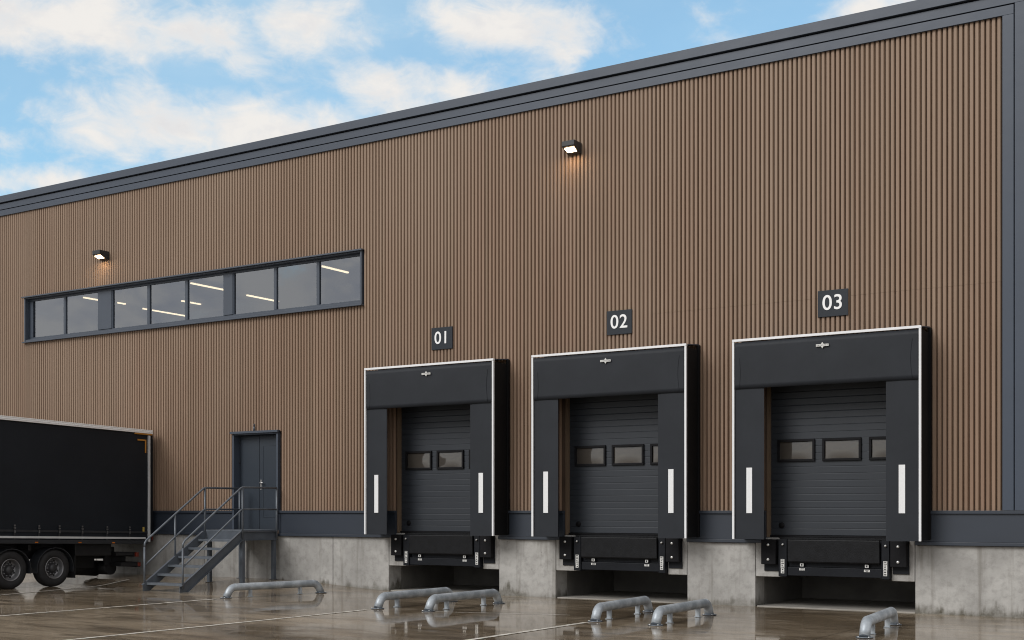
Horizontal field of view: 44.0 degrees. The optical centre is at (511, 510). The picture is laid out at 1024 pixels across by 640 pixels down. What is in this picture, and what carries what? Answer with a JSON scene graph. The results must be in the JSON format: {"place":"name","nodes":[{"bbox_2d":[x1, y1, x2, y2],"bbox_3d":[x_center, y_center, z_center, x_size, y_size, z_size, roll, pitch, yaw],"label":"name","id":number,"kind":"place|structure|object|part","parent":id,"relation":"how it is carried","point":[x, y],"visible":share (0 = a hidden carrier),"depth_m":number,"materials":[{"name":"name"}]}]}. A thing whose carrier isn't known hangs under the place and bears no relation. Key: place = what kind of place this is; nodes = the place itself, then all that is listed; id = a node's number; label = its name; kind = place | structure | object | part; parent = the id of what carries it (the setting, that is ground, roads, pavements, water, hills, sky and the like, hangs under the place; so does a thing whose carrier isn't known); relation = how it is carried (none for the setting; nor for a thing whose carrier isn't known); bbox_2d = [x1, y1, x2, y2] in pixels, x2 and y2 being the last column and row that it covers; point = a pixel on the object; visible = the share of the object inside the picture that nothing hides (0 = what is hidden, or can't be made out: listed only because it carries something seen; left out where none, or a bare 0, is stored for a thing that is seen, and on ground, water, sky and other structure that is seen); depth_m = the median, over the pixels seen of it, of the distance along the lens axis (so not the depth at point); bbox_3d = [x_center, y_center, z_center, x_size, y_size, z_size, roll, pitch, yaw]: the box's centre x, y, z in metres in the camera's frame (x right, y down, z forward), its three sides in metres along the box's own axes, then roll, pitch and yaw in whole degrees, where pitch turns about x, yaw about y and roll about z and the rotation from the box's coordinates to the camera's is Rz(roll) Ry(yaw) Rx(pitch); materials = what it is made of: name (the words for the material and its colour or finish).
{"place":"outdoors","nodes":[
{"label":"outdoors","id":0,"kind":"place"},
{"bbox_2d":[141,486,277,592],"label":"steel staircase","id":1,"kind":"structure","parent":0,"point":[233,538],"depth_m":26.73,"materials":[{"name":"grey metal"}]},
{"bbox_2d":[0,0,914,195],"label":"sky","id":2,"kind":"structure","parent":0,"point":[89,88],"materials":[{"name":"blue"}]},
{"bbox_2d":[0,573,1023,639],"bbox_3d":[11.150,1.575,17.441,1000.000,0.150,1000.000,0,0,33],"label":"ground","id":3,"kind":"structure","parent":0,"point":[408,619],"depth_m":19.23,"materials":[{"name":"concrete"}]},
{"bbox_2d":[3,579,128,594],"bbox_3d":[-9.544,1.596,26.101,0.085,0.097,5.457,0,0,19],"label":"road marking","id":4,"kind":"object","parent":3,"relation":"on","point":[71,588],"visible":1,"depth_m":26.99,"materials":[{"name":"white paint"}]},
{"bbox_2d":[0,415,152,588],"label":"semi trailer","id":5,"kind":"object","parent":3,"relation":"on","point":[76,498],"visible":0.99,"depth_m":27.80,"materials":[{"name":"fabric"}]},
{"bbox_3d":[-9.327,-0.536,30.246,2.120,2.512,0.080,0,0,33],"label":"rear door","id":6,"kind":"part","parent":5,"relation":"part of","materials":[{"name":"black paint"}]},
{"bbox_2d":[0,599,210,615],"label":"road marking","id":7,"kind":"object","parent":3,"relation":"on","point":[103,607],"visible":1,"depth_m":21.55,"materials":[{"name":"white paint"}]},
{"bbox_2d":[67,610,360,639],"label":"road marking","id":8,"kind":"object","parent":3,"relation":"on","point":[207,625],"visible":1,"depth_m":18.02,"materials":[{"name":"white paint"}]},
{"bbox_2d":[220,580,326,597],"bbox_3d":[-4.603,1.520,24.612,2.324,0.295,0.224,0,0,-41],"label":"wheel guide","id":9,"kind":"object","parent":3,"relation":"on","point":[250,587],"visible":1,"depth_m":24.51,"materials":[{"name":"grey paint"}]},
{"bbox_2d":[371,587,455,608],"bbox_3d":[-1.676,1.525,22.198,0.224,0.295,2.324,0,0,34],"label":"wheel guide","id":10,"kind":"object","parent":3,"relation":"on","point":[383,597],"visible":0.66,"depth_m":21.86,"materials":[{"name":"grey paint"}]},
{"bbox_2d":[422,589,504,611],"bbox_3d":[-0.803,1.525,21.663,0.224,0.295,2.324,0,0,33],"label":"wheel guide","id":11,"kind":"object","parent":3,"relation":"on","point":[446,598],"visible":0.98,"depth_m":21.48,"materials":[{"name":"grey paint"}]},
{"bbox_2d":[0,0,1023,617],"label":"warehouse","id":12,"kind":"structure","parent":3,"relation":"on","point":[712,200],"depth_m":23.79,"materials":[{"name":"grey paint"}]},
{"bbox_2d":[81,294,97,300],"bbox_3d":[-13.127,-6.875,40.082,0.140,0.450,1.080,0,0,33],"label":"strip light","id":13,"kind":"object","parent":12,"relation":"hanging from","point":[89,297],"visible":0.52,"depth_m":39.81,"materials":[{"name":"white plastic"}]},
{"bbox_2d":[92,250,108,260],"bbox_3d":[-9.967,-6.190,30.730,0.270,0.200,0.284,0,0,33],"label":"wall lamp","id":14,"kind":"object","parent":12,"relation":"attached to","point":[101,255],"visible":1,"depth_m":30.67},
{"bbox_2d":[115,290,127,304],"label":"strip light","id":15,"kind":"object","parent":12,"relation":"hanging from","point":[121,302],"visible":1,"depth_m":40.79,"materials":[{"name":"white plastic"}]},
{"bbox_2d":[141,306,184,315],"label":"strip light","id":16,"kind":"object","parent":12,"relation":"hanging from","point":[166,311],"visible":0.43,"depth_m":42.59,"materials":[{"name":"white plastic"}]},
{"bbox_2d":[179,299,202,304],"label":"strip light","id":17,"kind":"object","parent":12,"relation":"hanging from","point":[193,302],"visible":0.64,"depth_m":40.69,"materials":[{"name":"white plastic"}]},
{"bbox_2d":[21,248,363,342],"bbox_3d":[-7.762,-4.880,29.575,11.180,1.180,0.325,0,0,33],"label":"ribbon window","id":18,"kind":"structure","parent":12,"relation":"in","point":[106,293],"depth_m":29.38,"materials":[{"name":"paint"}]},
{"bbox_2d":[190,279,222,289],"bbox_3d":[-9.033,-6.875,37.761,0.140,0.450,1.480,0,0,33],"label":"strip light","id":19,"kind":"object","parent":12,"relation":"hanging from","point":[205,285],"visible":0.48,"depth_m":37.61,"materials":[{"name":"white plastic"}]},
{"bbox_2d":[230,430,280,529],"bbox_3d":[-5.642,-0.670,28.232,1.440,2.200,0.345,0,0,33],"label":"service door","id":20,"kind":"structure","parent":12,"relation":"in","point":[256,455],"depth_m":28.34,"materials":[{"name":"paint"}]},
{"bbox_2d":[244,282,280,300],"bbox_3d":[-7.824,-6.875,39.837,0.140,0.450,1.480,0,0,33],"label":"strip light","id":21,"kind":"object","parent":12,"relation":"hanging from","point":[259,296],"visible":0.88,"depth_m":39.58,"materials":[{"name":"white plastic"}]},
{"bbox_2d":[322,261,350,272],"bbox_3d":[-4.889,-6.875,35.053,0.140,0.450,1.180,0,0,33],"label":"strip light","id":22,"kind":"object","parent":12,"relation":"hanging from","point":[326,265],"visible":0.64,"depth_m":34.98,"materials":[{"name":"white plastic"}]},
{"bbox_2d":[391,534,402,560],"bbox_3d":[-2.337,0.758,25.964,0.278,0.543,0.142,0,0,33],"label":"dock bumper","id":23,"kind":"object","parent":12,"relation":"attached to","point":[397,545],"visible":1,"depth_m":25.92,"materials":[{"name":"black rubber"}]},
{"bbox_2d":[397,404,469,532],"bbox_3d":[-1.244,-0.965,25.494,2.536,2.831,0.180,0,0,33],"label":"dock door","id":24,"kind":"structure","parent":12,"relation":"in","point":[433,442],"depth_m":25.70,"materials":[{"name":"paint"}]},
{"bbox_2d":[364,358,509,535],"bbox_3d":[-1.542,-1.232,25.176,3.200,3.425,0.566,0,0,33],"label":"dock shelter","id":25,"kind":"object","parent":12,"relation":"attached to","point":[482,387],"visible":1,"depth_m":24.51,"materials":[{"name":"black fabric"}]},
{"bbox_2d":[431,326,452,349],"bbox_3d":[-1.402,-3.455,25.404,0.514,0.440,0.034,0,0,33],"label":"number sign","id":26,"kind":"object","parent":12,"relation":"attached to","point":[441,337],"visible":1,"depth_m":25.39,"materials":[{"name":"grey metal"}]},
{"bbox_2d":[403,533,482,567],"bbox_3d":[-0.895,0.782,26.167,1.882,0.665,2.070,0,0,33],"label":"dock leveller","id":27,"kind":"object","parent":12,"relation":"attached to","point":[452,549],"visible":0.87,"depth_m":25.31,"materials":[{"name":"black paint"}]},
{"bbox_2d":[480,536,494,562],"bbox_3d":[-0.483,0.758,24.779,0.278,0.543,0.142,0,0,33],"label":"dock bumper","id":28,"kind":"object","parent":12,"relation":"attached to","point":[487,548],"visible":0.83,"depth_m":24.74,"materials":[{"name":"rubber"}]},
{"bbox_2d":[559,537,573,565],"bbox_3d":[1.033,0.758,23.809,0.278,0.543,0.142,0,0,33],"label":"dock bumper","id":29,"kind":"object","parent":12,"relation":"attached to","point":[566,549],"visible":1,"depth_m":23.77,"materials":[{"name":"rubber"}]},
{"bbox_2d":[562,140,581,155],"bbox_3d":[1.112,-6.770,23.646,0.270,0.200,0.284,0,0,33],"label":"wall lamp","id":30,"kind":"object","parent":12,"relation":"attached to","point":[571,147],"visible":1,"depth_m":23.59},
{"bbox_2d":[565,393,657,534],"bbox_3d":[2.126,-0.965,23.340,2.536,2.831,0.180,0,0,33],"label":"dock door","id":31,"kind":"structure","parent":12,"relation":"in","point":[611,442],"depth_m":23.50,"materials":[{"name":"paint"}]},
{"bbox_2d":[531,343,699,537],"bbox_3d":[1.828,-1.232,23.022,3.200,3.425,0.566,0,0,33],"label":"dock shelter","id":32,"kind":"object","parent":12,"relation":"attached to","point":[669,376],"visible":1,"depth_m":22.43,"materials":[{"name":"fabric"}]},
{"bbox_2d":[607,309,631,334],"bbox_3d":[1.968,-3.455,23.249,0.514,0.440,0.034,0,0,33],"label":"number sign","id":33,"kind":"object","parent":12,"relation":"attached to","point":[619,321],"visible":1,"depth_m":23.24,"materials":[{"name":"grey metal"}]},
{"bbox_2d":[574,534,667,572],"bbox_3d":[2.475,0.782,24.013,1.882,0.665,2.070,0,0,33],"label":"dock leveller","id":34,"kind":"object","parent":12,"relation":"attached to","point":[618,552],"visible":0.91,"depth_m":23.16,"materials":[{"name":"black paint"}]},
{"bbox_2d":[666,538,681,568],"bbox_3d":[2.887,0.758,22.624,0.278,0.543,0.142,0,0,33],"label":"dock bumper","id":35,"kind":"object","parent":12,"relation":"attached to","point":[674,552],"visible":0.98,"depth_m":22.59,"materials":[{"name":"rubber"}]},
{"bbox_2d":[761,539,778,570],"bbox_3d":[4.403,0.758,21.655,0.278,0.543,0.142,0,0,33],"label":"dock bumper","id":36,"kind":"object","parent":12,"relation":"attached to","point":[770,554],"visible":1,"depth_m":21.62,"materials":[{"name":"rubber"}]},
{"bbox_2d":[767,381,885,537],"bbox_3d":[5.497,-0.965,21.185,2.536,2.831,0.180,0,0,33],"label":"dock door","id":37,"kind":"structure","parent":12,"relation":"in","point":[826,443],"depth_m":21.30,"materials":[{"name":"paint"}]},
{"bbox_2d":[732,325,931,540],"bbox_3d":[5.198,-1.232,20.867,3.200,3.425,0.566,0,0,33],"label":"dock shelter","id":38,"kind":"object","parent":12,"relation":"attached to","point":[890,357],"visible":1,"depth_m":20.34,"materials":[{"name":"fabric"}]},
{"bbox_2d":[818,288,847,317],"bbox_3d":[5.338,-3.455,21.095,0.514,0.440,0.034,0,0,33],"label":"number sign","id":39,"kind":"object","parent":12,"relation":"attached to","point":[831,303],"visible":1,"depth_m":21.08,"materials":[{"name":"grey metal"}]},
{"bbox_2d":[779,537,891,579],"bbox_3d":[5.845,0.782,21.858,1.882,0.665,2.070,0,0,33],"label":"dock leveller","id":40,"kind":"object","parent":12,"relation":"attached to","point":[845,557],"visible":0.97,"depth_m":21.00,"materials":[{"name":"black paint"}]},
{"bbox_2d":[890,541,908,574],"bbox_3d":[6.257,0.758,20.470,0.278,0.543,0.142,0,0,33],"label":"dock bumper","id":41,"kind":"object","parent":12,"relation":"attached to","point":[899,557],"visible":0.92,"depth_m":20.44,"materials":[{"name":"rubber"}]},
{"bbox_2d":[467,622,587,639],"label":"road marking","id":42,"kind":"object","parent":3,"relation":"on","point":[526,631],"visible":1,"depth_m":17.27,"materials":[{"name":"white paint"}]},
{"bbox_2d":[588,596,653,621],"bbox_3d":[1.738,1.525,19.787,0.224,0.295,2.324,0,0,29],"label":"wheel guide","id":43,"kind":"object","parent":3,"relation":"on","point":[610,606],"visible":0.96,"depth_m":19.52,"materials":[{"name":"grey paint"}]},
{"bbox_2d":[648,599,716,625],"bbox_3d":[2.592,1.525,19.136,0.224,0.295,2.324,0,0,30],"label":"wheel guide","id":44,"kind":"object","parent":3,"relation":"on","point":[669,610],"visible":1,"depth_m":18.85,"materials":[{"name":"grey paint"}]},
{"bbox_2d":[856,607,901,637],"bbox_3d":[5.046,1.525,17.395,0.224,0.295,2.324,0,0,27],"label":"wheel guide","id":45,"kind":"object","parent":3,"relation":"on","point":[889,615],"visible":1,"depth_m":16.90,"materials":[{"name":"grey paint"}]}
]}

